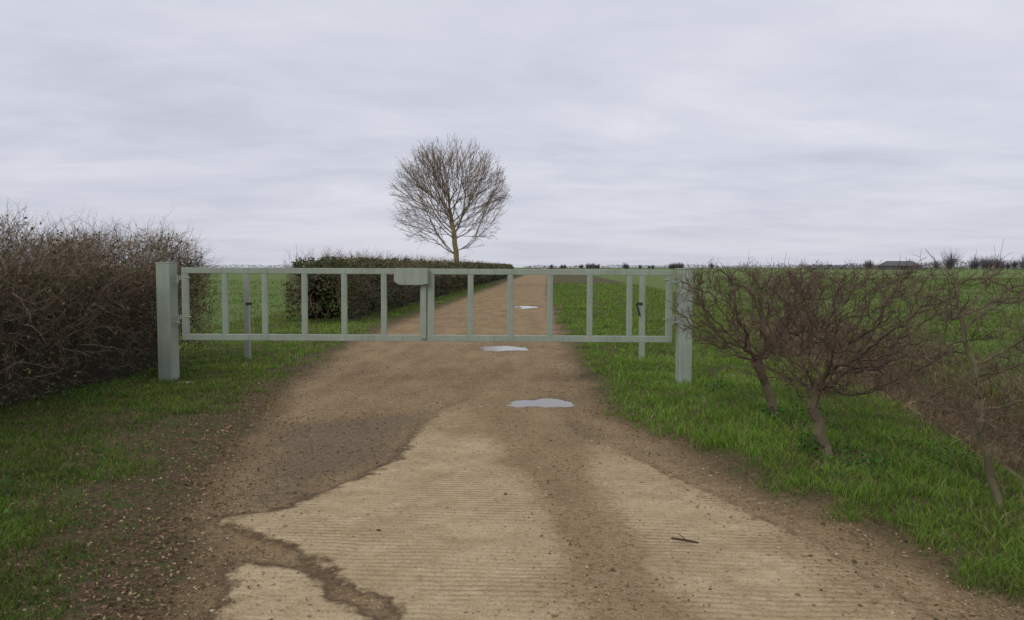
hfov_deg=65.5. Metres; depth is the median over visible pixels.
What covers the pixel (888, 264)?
barn
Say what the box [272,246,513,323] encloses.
hawthorn hedge
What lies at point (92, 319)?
hawthorn hedge
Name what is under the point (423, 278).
metal gate
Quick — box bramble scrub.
[716,312,1023,550]
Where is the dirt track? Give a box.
[99,275,1023,619]
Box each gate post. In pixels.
[155,262,180,380]
[672,268,692,384]
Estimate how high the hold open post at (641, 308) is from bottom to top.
1.593 m
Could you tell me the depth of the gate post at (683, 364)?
9.96 m
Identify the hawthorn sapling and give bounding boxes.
[880,240,1023,506]
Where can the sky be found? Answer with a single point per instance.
(632, 132)
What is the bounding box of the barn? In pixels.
[877,261,921,269]
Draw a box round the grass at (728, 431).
[0,283,1023,619]
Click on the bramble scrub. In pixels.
(1000, 452)
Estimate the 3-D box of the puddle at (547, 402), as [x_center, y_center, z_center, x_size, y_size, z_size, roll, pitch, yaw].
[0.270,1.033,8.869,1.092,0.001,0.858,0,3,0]
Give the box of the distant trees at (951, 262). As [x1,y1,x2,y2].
[53,247,1023,273]
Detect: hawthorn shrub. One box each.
[667,256,861,417]
[740,252,987,457]
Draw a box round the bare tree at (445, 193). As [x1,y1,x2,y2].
[388,132,512,259]
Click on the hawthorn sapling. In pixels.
(982, 418)
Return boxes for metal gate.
[179,267,675,342]
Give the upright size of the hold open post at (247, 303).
1.628 m
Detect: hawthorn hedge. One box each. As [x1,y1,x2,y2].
[0,198,221,409]
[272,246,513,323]
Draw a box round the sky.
[0,0,1023,267]
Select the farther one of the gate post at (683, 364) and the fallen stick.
the gate post at (683, 364)
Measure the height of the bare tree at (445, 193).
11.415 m
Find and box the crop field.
[178,277,1023,410]
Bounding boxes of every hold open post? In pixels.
[243,273,251,359]
[636,275,644,356]
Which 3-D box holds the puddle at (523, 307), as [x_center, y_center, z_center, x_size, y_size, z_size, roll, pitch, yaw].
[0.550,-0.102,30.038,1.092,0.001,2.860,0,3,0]
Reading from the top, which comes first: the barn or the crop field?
the barn
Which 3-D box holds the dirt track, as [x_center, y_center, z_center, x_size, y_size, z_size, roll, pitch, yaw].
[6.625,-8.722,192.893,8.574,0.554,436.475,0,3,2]
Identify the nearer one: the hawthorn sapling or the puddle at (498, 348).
the hawthorn sapling
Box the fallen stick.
[671,533,698,543]
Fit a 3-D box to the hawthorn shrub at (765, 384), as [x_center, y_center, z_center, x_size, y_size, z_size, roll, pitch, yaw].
[2.322,0.260,7.596,1.605,1.643,1.474,0,3,0]
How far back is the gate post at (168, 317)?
10.05 m
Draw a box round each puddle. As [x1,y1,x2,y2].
[480,346,527,350]
[501,398,573,406]
[519,306,537,308]
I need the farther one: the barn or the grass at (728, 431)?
the barn
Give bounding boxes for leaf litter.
[0,355,1023,619]

